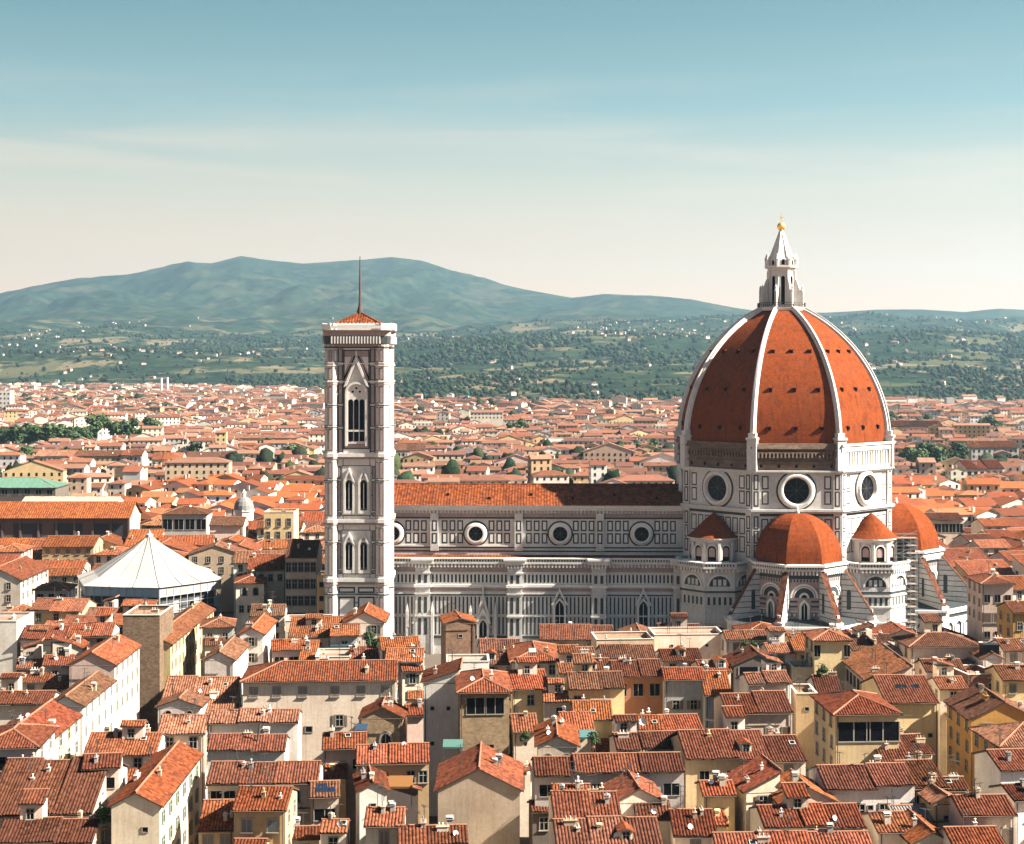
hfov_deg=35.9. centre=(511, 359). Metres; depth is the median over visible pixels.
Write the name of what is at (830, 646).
tower house
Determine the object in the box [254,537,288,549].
house
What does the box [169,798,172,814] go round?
window
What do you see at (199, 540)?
house
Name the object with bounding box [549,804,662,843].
house
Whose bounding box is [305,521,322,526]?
house
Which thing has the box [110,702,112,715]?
window
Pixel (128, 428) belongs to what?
tree
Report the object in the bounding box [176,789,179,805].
window
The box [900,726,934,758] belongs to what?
house
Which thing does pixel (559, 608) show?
arched window
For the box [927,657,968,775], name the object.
house
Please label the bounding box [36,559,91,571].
house
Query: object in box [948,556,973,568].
house
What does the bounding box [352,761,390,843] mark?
house
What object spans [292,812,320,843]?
house
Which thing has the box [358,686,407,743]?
house
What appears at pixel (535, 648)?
house
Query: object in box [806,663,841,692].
house
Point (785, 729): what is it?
window
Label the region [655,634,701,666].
house
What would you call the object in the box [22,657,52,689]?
house
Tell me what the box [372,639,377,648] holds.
plant
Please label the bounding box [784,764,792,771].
window
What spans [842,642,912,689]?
house
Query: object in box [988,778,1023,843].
house
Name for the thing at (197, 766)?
window
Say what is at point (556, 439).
house
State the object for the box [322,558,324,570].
house
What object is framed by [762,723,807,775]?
house
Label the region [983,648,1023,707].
house
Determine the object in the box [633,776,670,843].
house
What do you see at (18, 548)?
house
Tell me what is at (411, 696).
house
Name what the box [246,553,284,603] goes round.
house
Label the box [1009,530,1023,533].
house
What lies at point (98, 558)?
window
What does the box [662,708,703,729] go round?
house
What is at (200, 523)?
window
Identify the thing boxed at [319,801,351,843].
house
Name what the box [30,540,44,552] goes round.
house
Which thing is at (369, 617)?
house
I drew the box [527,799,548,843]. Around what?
house
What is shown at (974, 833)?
house
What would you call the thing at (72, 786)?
house
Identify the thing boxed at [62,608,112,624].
house
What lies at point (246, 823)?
window
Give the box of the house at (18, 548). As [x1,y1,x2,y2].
[0,543,34,557]
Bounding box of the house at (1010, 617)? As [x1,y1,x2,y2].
[995,593,1023,637]
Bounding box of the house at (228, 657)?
[202,634,250,677]
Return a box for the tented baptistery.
[77,529,222,616]
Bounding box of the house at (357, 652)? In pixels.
[349,631,378,659]
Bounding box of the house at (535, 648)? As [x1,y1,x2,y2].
[506,633,557,677]
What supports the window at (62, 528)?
in the church
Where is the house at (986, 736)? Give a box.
[967,721,1023,793]
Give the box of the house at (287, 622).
[285,614,334,638]
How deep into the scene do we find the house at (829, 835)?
204.23 m
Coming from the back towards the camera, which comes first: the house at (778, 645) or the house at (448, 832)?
the house at (778, 645)
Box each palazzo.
[160,498,213,534]
[239,644,398,762]
[964,561,1015,642]
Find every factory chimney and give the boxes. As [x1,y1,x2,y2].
[160,378,162,390]
[166,377,168,389]
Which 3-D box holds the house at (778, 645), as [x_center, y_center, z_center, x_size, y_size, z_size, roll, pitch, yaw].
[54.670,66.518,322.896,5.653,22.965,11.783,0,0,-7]
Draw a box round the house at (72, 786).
[0,748,128,843]
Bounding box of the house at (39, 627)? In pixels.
[20,624,50,645]
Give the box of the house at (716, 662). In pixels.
[689,651,732,685]
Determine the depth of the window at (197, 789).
230.19 m
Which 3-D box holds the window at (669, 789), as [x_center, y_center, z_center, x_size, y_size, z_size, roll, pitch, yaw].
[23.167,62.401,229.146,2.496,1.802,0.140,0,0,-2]
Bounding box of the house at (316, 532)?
[300,525,324,539]
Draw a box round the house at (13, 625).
[0,612,33,687]
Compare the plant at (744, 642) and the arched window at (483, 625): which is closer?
the plant at (744, 642)
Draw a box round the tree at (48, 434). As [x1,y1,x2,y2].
[32,423,57,442]
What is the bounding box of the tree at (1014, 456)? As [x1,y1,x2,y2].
[1007,454,1023,459]
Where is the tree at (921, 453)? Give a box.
[909,448,929,461]
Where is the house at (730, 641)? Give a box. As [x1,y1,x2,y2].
[719,616,766,657]
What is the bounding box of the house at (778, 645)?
[760,626,794,669]
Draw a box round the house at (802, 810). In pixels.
[748,782,867,830]
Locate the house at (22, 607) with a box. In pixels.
[0,603,30,611]
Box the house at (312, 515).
[299,511,324,520]
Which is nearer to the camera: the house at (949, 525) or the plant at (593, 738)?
the plant at (593, 738)
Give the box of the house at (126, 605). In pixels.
[112,599,157,634]
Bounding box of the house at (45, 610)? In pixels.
[29,587,97,624]
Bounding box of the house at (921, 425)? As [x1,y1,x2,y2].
[890,420,942,431]
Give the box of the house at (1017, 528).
[1006,527,1023,529]
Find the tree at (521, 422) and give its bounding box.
[512,418,526,427]
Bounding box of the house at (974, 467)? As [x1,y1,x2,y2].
[953,456,1004,475]
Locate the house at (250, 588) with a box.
[233,569,266,636]
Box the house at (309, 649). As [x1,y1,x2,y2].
[298,626,321,659]
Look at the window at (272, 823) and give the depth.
207.10 m
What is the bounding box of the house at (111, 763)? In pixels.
[81,739,124,843]
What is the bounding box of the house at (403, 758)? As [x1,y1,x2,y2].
[355,733,429,823]
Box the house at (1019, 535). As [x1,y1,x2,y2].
[1013,530,1023,539]
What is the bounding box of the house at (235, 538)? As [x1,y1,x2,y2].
[220,533,254,543]
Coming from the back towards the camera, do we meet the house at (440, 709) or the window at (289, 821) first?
the house at (440, 709)
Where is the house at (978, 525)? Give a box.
[970,516,1012,533]
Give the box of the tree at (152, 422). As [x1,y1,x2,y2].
[143,416,163,425]
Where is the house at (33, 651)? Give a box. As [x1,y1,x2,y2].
[15,637,44,671]
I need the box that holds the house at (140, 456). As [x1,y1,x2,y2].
[121,446,147,465]
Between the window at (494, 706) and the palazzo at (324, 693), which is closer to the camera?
the window at (494, 706)
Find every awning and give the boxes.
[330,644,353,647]
[355,724,367,730]
[387,776,413,805]
[443,739,462,751]
[579,730,595,751]
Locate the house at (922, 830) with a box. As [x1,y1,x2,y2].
[899,808,943,843]
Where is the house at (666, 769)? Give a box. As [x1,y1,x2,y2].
[531,750,684,807]
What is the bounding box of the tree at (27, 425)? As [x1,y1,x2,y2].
[20,422,40,430]
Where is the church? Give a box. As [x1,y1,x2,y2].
[0,501,141,545]
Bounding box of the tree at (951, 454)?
[946,451,958,458]
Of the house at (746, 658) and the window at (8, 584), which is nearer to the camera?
the house at (746, 658)
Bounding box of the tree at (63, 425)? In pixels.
[56,423,67,437]
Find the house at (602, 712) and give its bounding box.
[570,694,612,751]
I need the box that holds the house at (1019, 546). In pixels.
[1006,541,1023,550]
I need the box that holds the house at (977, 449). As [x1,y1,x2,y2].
[964,440,1018,459]
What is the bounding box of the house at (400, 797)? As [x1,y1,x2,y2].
[387,775,421,823]
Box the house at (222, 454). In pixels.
[186,447,232,458]
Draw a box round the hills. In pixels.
[0,256,1023,400]
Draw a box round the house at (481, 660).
[446,654,489,670]
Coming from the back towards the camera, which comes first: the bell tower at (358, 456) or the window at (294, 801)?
the bell tower at (358, 456)
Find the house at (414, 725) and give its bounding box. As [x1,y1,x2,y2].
[404,686,422,741]
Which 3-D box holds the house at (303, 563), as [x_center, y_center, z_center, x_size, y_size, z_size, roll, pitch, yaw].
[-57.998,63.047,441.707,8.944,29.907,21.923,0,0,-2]
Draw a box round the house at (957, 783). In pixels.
[943,754,970,793]
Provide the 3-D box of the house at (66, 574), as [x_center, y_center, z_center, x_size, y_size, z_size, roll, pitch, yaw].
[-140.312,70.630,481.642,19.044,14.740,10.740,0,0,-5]
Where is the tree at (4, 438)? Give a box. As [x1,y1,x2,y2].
[0,424,19,443]
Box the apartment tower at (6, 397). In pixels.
[0,390,13,407]
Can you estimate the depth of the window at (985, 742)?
247.32 m
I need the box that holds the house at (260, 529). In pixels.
[256,520,305,539]
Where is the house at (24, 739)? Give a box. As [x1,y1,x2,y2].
[0,710,58,773]
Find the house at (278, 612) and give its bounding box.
[249,597,287,638]
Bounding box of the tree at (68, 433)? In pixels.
[62,429,82,439]
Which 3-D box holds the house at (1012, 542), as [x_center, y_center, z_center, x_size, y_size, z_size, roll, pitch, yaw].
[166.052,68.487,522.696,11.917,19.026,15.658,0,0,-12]
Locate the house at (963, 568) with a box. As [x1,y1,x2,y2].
[954,559,1015,582]
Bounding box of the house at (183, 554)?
[173,550,188,559]
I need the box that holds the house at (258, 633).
[237,613,278,665]
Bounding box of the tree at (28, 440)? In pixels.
[21,433,32,443]
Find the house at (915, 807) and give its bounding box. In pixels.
[886,803,947,822]
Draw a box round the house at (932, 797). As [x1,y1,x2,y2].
[915,764,951,828]
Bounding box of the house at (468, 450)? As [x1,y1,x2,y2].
[454,446,487,468]
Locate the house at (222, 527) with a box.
[209,511,248,541]
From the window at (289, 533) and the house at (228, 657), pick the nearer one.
the house at (228, 657)
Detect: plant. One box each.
[95,808,110,830]
[361,633,374,645]
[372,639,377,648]
[519,731,529,745]
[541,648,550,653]
[587,731,598,749]
[740,639,748,646]
[749,639,757,646]
[816,663,828,675]
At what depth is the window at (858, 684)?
292.99 m
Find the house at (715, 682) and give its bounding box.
[701,664,731,728]
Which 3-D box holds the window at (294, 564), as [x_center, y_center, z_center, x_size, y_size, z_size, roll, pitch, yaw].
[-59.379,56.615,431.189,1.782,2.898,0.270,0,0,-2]
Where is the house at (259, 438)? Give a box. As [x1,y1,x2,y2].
[201,434,307,442]
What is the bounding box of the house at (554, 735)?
[533,715,580,755]
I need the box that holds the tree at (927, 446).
[915,442,937,457]
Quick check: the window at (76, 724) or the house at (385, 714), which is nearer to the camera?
the window at (76, 724)
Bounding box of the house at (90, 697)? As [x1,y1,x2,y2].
[53,668,117,754]
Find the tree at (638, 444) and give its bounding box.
[633,441,642,447]
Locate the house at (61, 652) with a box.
[41,634,75,673]
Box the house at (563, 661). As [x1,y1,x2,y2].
[554,643,608,689]
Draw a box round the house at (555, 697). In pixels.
[542,678,576,721]
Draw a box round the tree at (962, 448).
[951,441,968,459]
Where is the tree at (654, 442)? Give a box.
[647,438,660,447]
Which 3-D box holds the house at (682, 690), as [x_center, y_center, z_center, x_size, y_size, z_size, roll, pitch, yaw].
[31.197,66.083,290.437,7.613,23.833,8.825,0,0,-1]
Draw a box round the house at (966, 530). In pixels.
[963,527,970,533]
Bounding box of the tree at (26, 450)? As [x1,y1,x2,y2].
[17,445,32,454]
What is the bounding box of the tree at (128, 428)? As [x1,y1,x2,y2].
[118,418,139,437]
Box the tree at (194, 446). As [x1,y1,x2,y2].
[186,441,202,451]
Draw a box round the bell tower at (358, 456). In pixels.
[321,259,397,635]
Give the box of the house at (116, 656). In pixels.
[66,625,142,730]
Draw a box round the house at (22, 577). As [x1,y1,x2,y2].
[0,552,49,610]
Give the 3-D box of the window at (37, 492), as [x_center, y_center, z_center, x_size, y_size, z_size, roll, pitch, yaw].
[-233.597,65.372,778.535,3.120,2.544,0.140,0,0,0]
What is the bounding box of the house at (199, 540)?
[158,534,215,546]
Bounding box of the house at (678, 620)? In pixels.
[655,613,699,626]
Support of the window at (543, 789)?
in the house at (666, 769)
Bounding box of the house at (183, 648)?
[163,601,215,686]
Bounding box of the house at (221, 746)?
[206,723,289,776]
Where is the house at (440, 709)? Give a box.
[420,648,462,815]
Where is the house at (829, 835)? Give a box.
[710,814,872,843]
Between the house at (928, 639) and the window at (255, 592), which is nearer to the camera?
the house at (928, 639)
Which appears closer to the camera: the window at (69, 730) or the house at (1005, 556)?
the window at (69, 730)
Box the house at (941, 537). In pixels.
[937,533,946,542]
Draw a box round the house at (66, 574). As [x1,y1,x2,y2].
[48,567,86,597]
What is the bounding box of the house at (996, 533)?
[984,529,1015,538]
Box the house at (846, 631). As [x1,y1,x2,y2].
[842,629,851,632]
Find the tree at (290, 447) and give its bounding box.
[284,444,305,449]
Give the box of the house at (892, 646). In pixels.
[880,629,902,656]
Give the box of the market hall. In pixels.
[0,477,70,500]
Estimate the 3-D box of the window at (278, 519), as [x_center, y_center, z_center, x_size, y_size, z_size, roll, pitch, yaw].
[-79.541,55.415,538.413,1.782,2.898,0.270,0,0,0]
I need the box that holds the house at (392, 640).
[377,627,420,658]
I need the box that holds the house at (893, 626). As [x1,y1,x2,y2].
[872,619,919,641]
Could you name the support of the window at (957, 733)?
in the house at (977, 704)
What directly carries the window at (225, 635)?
in the house at (216, 630)
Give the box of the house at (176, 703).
[154,679,210,725]
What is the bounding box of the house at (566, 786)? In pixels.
[550,760,590,789]
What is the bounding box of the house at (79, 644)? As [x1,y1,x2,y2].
[52,622,89,656]
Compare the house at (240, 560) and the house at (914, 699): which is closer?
the house at (914, 699)
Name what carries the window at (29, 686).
in the house at (34, 679)
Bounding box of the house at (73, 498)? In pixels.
[22,496,123,501]
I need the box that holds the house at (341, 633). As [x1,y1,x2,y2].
[329,615,359,647]
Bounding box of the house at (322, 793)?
[309,779,339,824]
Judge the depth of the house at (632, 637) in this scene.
336.55 m
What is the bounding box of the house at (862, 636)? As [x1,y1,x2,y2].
[847,621,882,652]
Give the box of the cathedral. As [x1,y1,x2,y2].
[394,214,966,653]
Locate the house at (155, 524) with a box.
[140,518,161,528]
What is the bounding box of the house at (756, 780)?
[726,745,782,830]
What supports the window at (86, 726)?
in the house at (90, 697)
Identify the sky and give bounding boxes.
[0,0,1023,312]
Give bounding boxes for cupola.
[233,490,253,519]
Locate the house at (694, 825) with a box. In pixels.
[667,785,716,843]
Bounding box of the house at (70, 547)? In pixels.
[41,531,103,568]
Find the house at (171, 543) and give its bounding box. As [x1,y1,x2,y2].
[161,537,197,551]
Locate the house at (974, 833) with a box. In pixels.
[934,810,1005,843]
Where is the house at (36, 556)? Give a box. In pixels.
[32,553,41,559]
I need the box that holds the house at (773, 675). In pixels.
[738,652,792,703]
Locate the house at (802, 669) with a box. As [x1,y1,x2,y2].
[785,655,813,683]
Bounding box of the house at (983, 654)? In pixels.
[969,637,1005,667]
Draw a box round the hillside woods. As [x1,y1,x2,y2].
[0,311,1023,400]
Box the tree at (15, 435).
[2,425,27,443]
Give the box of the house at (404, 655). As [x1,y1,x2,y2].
[385,632,425,704]
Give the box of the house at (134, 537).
[124,529,164,547]
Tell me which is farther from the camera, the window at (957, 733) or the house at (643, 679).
the house at (643, 679)
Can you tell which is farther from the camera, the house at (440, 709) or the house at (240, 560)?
the house at (240, 560)
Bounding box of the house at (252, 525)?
[248,520,258,531]
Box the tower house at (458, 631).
[438,603,477,663]
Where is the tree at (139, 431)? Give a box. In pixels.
[134,426,141,433]
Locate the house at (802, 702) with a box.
[791,675,816,776]
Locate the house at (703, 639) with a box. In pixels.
[648,619,721,658]
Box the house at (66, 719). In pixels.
[7,697,83,758]
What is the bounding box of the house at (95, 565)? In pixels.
[90,563,103,570]
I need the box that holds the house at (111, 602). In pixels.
[85,595,119,617]
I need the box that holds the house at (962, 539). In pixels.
[952,533,994,545]
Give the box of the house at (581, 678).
[563,653,625,731]
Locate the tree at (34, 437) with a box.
[26,426,41,442]
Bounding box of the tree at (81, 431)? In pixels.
[66,426,89,437]
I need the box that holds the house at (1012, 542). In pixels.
[997,536,1023,546]
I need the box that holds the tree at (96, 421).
[84,412,110,439]
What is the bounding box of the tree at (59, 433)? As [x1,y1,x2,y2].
[41,424,64,437]
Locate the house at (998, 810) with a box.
[946,778,1017,843]
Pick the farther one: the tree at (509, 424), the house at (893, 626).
the tree at (509, 424)
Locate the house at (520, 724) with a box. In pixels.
[509,706,537,836]
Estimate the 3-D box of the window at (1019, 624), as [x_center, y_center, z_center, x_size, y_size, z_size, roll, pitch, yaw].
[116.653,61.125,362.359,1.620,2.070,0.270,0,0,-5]
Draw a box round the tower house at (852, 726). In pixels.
[809,680,903,765]
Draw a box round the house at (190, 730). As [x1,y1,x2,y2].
[157,696,209,811]
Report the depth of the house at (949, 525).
591.20 m
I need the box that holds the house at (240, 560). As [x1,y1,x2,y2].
[233,548,285,617]
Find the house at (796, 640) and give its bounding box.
[785,622,804,659]
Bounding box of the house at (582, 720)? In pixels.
[556,701,595,752]
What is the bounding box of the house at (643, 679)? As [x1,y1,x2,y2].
[606,649,662,713]
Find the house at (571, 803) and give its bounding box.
[547,770,621,843]
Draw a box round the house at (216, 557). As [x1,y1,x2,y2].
[187,540,246,611]
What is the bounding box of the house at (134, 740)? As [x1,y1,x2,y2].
[82,719,165,781]
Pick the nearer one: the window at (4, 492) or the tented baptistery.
the tented baptistery
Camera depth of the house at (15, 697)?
281.56 m
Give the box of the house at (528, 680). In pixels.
[506,656,547,723]
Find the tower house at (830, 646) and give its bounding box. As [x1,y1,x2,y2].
[801,623,853,689]
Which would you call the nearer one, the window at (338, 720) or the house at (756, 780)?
the house at (756, 780)
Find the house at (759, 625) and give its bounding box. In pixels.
[731,615,785,633]
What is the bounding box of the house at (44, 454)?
[34,445,77,461]
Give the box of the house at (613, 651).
[595,639,656,659]
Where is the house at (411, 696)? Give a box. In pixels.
[407,674,422,703]
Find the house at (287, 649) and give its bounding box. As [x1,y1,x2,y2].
[271,626,301,661]
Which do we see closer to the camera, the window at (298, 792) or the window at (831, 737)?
the window at (298, 792)
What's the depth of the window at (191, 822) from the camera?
225.69 m
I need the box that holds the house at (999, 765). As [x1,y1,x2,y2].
[972,728,1023,793]
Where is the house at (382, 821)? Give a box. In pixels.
[363,782,407,843]
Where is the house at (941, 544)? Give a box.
[939,539,947,546]
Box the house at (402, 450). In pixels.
[394,443,430,456]
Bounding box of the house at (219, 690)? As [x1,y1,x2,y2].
[157,675,242,714]
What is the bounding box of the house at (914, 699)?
[859,658,940,768]
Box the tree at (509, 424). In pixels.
[506,421,511,427]
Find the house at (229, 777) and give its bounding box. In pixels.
[205,746,323,824]
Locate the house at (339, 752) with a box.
[322,716,366,843]
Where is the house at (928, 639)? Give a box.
[891,613,978,674]
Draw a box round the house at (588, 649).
[571,631,596,656]
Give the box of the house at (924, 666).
[913,649,966,678]
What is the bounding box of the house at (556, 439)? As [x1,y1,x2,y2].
[544,437,576,441]
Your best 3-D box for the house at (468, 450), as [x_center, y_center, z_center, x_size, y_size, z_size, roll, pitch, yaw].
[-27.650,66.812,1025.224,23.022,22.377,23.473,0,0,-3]
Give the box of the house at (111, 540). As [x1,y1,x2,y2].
[101,531,125,549]
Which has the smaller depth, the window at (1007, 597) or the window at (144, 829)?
the window at (144, 829)
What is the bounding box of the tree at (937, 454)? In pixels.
[929,445,949,462]
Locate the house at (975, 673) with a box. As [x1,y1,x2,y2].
[954,664,990,689]
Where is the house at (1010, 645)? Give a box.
[988,624,1023,663]
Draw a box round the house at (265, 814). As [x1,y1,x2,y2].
[231,766,299,843]
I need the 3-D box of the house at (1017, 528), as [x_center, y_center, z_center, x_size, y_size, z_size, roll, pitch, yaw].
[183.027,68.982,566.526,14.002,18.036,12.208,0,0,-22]
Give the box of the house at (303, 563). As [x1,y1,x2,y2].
[285,531,322,614]
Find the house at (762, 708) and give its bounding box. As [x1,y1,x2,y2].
[712,679,793,734]
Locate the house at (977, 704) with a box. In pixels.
[943,677,1023,793]
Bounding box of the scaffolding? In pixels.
[891,531,917,630]
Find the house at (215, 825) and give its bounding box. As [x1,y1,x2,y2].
[196,790,234,843]
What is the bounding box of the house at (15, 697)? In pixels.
[0,672,60,724]
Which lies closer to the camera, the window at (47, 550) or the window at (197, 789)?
the window at (197, 789)
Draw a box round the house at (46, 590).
[32,573,77,599]
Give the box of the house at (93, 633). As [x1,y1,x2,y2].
[65,607,119,649]
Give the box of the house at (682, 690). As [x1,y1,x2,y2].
[660,654,704,725]
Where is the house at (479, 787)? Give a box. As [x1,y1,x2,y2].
[434,741,523,843]
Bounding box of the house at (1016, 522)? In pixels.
[1006,518,1023,526]
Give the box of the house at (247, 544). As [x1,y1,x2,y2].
[233,539,263,549]
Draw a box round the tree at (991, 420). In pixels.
[977,414,999,425]
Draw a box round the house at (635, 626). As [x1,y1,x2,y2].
[618,622,647,630]
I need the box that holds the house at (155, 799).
[107,740,203,843]
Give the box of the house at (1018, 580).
[999,575,1023,599]
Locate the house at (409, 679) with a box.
[400,644,423,705]
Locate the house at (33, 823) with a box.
[0,788,104,843]
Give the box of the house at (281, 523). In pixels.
[264,503,298,538]
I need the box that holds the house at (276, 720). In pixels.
[207,696,302,759]
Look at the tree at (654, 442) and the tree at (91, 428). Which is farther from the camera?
the tree at (91, 428)
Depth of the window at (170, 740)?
253.38 m
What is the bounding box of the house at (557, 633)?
[539,620,613,645]
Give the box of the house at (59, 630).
[19,612,68,656]
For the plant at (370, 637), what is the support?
on the house at (357, 652)
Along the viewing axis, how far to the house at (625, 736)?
247.69 m
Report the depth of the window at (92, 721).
271.30 m
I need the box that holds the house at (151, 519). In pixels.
[140,515,161,528]
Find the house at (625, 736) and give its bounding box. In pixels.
[608,714,676,751]
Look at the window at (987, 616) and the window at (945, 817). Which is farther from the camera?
the window at (987, 616)
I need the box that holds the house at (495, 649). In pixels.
[477,626,520,670]
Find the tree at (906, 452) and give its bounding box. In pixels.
[898,446,915,461]
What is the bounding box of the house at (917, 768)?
[890,742,950,802]
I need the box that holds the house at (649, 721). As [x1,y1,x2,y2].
[612,705,663,731]
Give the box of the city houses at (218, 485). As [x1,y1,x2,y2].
[0,312,1023,527]
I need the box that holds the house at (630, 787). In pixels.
[603,762,663,815]
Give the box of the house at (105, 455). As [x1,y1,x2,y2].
[74,446,122,460]
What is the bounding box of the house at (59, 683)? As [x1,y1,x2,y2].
[42,661,68,692]
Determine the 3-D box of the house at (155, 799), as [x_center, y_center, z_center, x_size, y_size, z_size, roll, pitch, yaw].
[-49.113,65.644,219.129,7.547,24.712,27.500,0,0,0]
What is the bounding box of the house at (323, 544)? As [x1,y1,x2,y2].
[320,540,324,553]
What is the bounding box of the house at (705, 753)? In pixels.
[669,705,771,807]
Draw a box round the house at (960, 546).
[948,541,970,547]
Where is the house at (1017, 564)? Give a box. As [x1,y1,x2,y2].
[1011,554,1023,574]
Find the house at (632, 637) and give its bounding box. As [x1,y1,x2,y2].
[591,631,653,652]
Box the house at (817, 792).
[769,762,839,803]
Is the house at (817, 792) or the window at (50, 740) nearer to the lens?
the house at (817, 792)
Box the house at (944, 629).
[942,622,978,642]
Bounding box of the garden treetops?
[0,392,1021,482]
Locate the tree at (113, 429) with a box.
[102,418,123,436]
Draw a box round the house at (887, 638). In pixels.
[844,619,892,641]
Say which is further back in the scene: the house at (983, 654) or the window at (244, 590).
the window at (244, 590)
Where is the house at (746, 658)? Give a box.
[723,635,786,692]
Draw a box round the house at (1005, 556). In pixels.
[988,550,1023,566]
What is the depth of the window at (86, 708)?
267.42 m
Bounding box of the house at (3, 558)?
[0,554,20,564]
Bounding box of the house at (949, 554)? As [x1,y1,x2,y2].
[943,548,988,560]
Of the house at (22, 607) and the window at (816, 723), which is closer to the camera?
the window at (816, 723)
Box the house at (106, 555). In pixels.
[91,546,128,562]
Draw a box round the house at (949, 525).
[923,512,963,545]
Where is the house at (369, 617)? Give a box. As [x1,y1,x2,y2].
[342,602,389,645]
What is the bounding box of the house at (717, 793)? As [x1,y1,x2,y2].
[694,770,736,830]
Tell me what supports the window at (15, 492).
in the market hall
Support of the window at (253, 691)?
in the palazzo at (324, 693)
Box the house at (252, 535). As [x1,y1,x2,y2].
[248,531,257,541]
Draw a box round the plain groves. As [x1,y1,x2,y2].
[17,384,308,393]
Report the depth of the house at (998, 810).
212.96 m
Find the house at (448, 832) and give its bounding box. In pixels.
[397,805,468,843]
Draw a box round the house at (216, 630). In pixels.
[199,613,236,675]
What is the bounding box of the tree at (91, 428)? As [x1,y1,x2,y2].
[81,425,95,438]
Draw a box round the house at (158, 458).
[151,451,186,465]
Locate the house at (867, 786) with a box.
[806,751,916,812]
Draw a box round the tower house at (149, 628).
[123,598,173,731]
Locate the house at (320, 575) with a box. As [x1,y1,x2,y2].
[316,571,324,613]
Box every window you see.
[0,757,6,771]
[2,490,7,494]
[5,582,10,589]
[6,595,10,601]
[13,490,18,494]
[13,523,41,537]
[24,490,29,494]
[27,684,34,689]
[35,490,41,494]
[36,613,40,620]
[45,548,49,554]
[47,490,52,494]
[49,736,52,749]
[53,613,58,618]
[54,523,82,534]
[55,548,59,554]
[59,735,62,747]
[65,548,70,554]
[67,727,71,740]
[67,746,70,758]
[75,721,78,733]
[75,740,78,754]
[76,548,80,554]
[85,706,88,717]
[85,724,87,737]
[86,548,90,554]
[91,701,93,712]
[91,718,94,731]
[94,523,122,536]
[96,556,100,562]
[98,695,100,706]
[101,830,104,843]
[104,708,106,720]
[106,777,114,788]
[110,685,112,696]
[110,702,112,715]
[116,699,118,710]
[121,694,123,706]
[123,774,125,786]
[131,669,133,680]
[133,757,141,769]
[136,682,138,692]
[142,827,148,832]
[162,807,165,824]
[162,833,165,843]
[163,519,171,529]
[165,737,173,747]
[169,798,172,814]
[169,823,172,840]
[174,519,183,529]
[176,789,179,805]
[176,814,179,830]
[183,780,186,796]
[183,804,186,820]
[183,828,186,843]
[185,519,194,529]
[189,736,197,748]
[189,772,192,787]
[189,795,192,811]
[189,819,192,835]
[193,556,197,562]
[195,764,198,779]
[195,787,198,802]
[195,810,198,825]
[195,834,198,843]
[196,519,205,529]
[202,835,212,843]
[206,556,210,562]
[211,791,221,798]
[219,556,224,562]
[220,834,229,843]
[222,632,227,639]
[224,791,234,798]
[237,564,242,571]
[239,605,244,612]
[240,818,252,833]
[241,587,247,595]
[245,637,257,646]
[248,653,257,662]
[248,687,258,698]
[252,587,258,595]
[266,518,270,526]
[266,531,269,538]
[266,818,278,833]
[268,574,272,581]
[271,687,281,697]
[274,657,283,660]
[276,518,281,526]
[276,531,279,538]
[277,574,281,580]
[285,562,290,572]
[285,579,290,588]
[286,518,291,526]
[286,596,290,605]
[287,531,291,538]
[287,807,290,825]
[291,562,297,572]
[291,579,297,588]
[291,595,297,605]
[293,797,296,814]
[297,686,307,697]
[297,789,300,803]
[298,562,303,572]
[298,579,303,588]
[298,595,303,605]
[304,562,309,571]
[304,579,309,588]
[304,595,309,605]
[305,726,312,732]
[310,562,316,571]
[310,579,316,588]
[310,595,316,605]
[314,809,334,821]
[328,836,338,843]
[330,686,339,697]
[332,714,346,726]
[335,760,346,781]
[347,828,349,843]
[356,686,365,696]
[368,625,379,634]
[378,830,388,843]
[379,731,392,743]
[380,685,389,696]
[406,673,418,683]
[406,770,415,783]
[418,770,428,783]
[466,698,484,714]
[477,609,490,642]
[486,698,504,714]
[526,694,534,705]
[538,817,548,831]
[539,785,551,797]
[548,664,554,674]
[551,582,567,623]
[574,695,581,699]
[633,684,643,696]
[635,583,651,626]
[649,684,659,696]
[663,783,679,795]
[669,700,682,709]
[687,700,700,709]
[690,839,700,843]
[699,771,709,778]
[733,643,739,650]
[737,667,760,676]
[755,795,771,805]
[778,655,784,661]
[782,726,789,733]
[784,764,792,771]
[814,645,820,657]
[814,701,817,714]
[814,720,817,734]
[815,741,818,755]
[821,727,824,741]
[822,707,824,721]
[822,748,825,762]
[828,714,831,727]
[829,734,832,749]
[836,722,870,742]
[844,645,849,656]
[846,668,848,682]
[853,675,855,688]
[857,678,859,689]
[857,803,865,812]
[866,721,900,741]
[867,805,873,810]
[879,802,890,810]
[934,524,940,532]
[942,524,948,532]
[943,815,947,820]
[948,707,951,719]
[948,744,951,758]
[949,524,955,532]
[949,725,952,739]
[950,691,956,696]
[955,731,959,745]
[955,751,958,764]
[956,524,962,532]
[956,713,959,725]
[964,720,967,732]
[964,738,968,752]
[964,758,967,772]
[974,734,978,747]
[982,613,991,623]
[984,595,989,602]
[984,631,989,638]
[984,740,987,749]
[993,612,996,623]
[994,595,1000,602]
[995,680,998,691]
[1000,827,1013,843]
[1005,595,1010,600]
[1008,683,1016,693]
[1009,653,1016,662]
[1016,622,1023,630]
[1017,591,1022,598]
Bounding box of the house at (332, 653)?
[315,648,350,659]
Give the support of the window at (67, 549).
in the house at (70, 547)
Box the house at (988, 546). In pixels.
[965,539,1011,554]
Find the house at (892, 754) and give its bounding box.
[875,739,906,761]
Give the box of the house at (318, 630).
[288,614,344,647]
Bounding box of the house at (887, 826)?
[861,787,910,843]
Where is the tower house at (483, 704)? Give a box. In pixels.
[455,663,512,755]

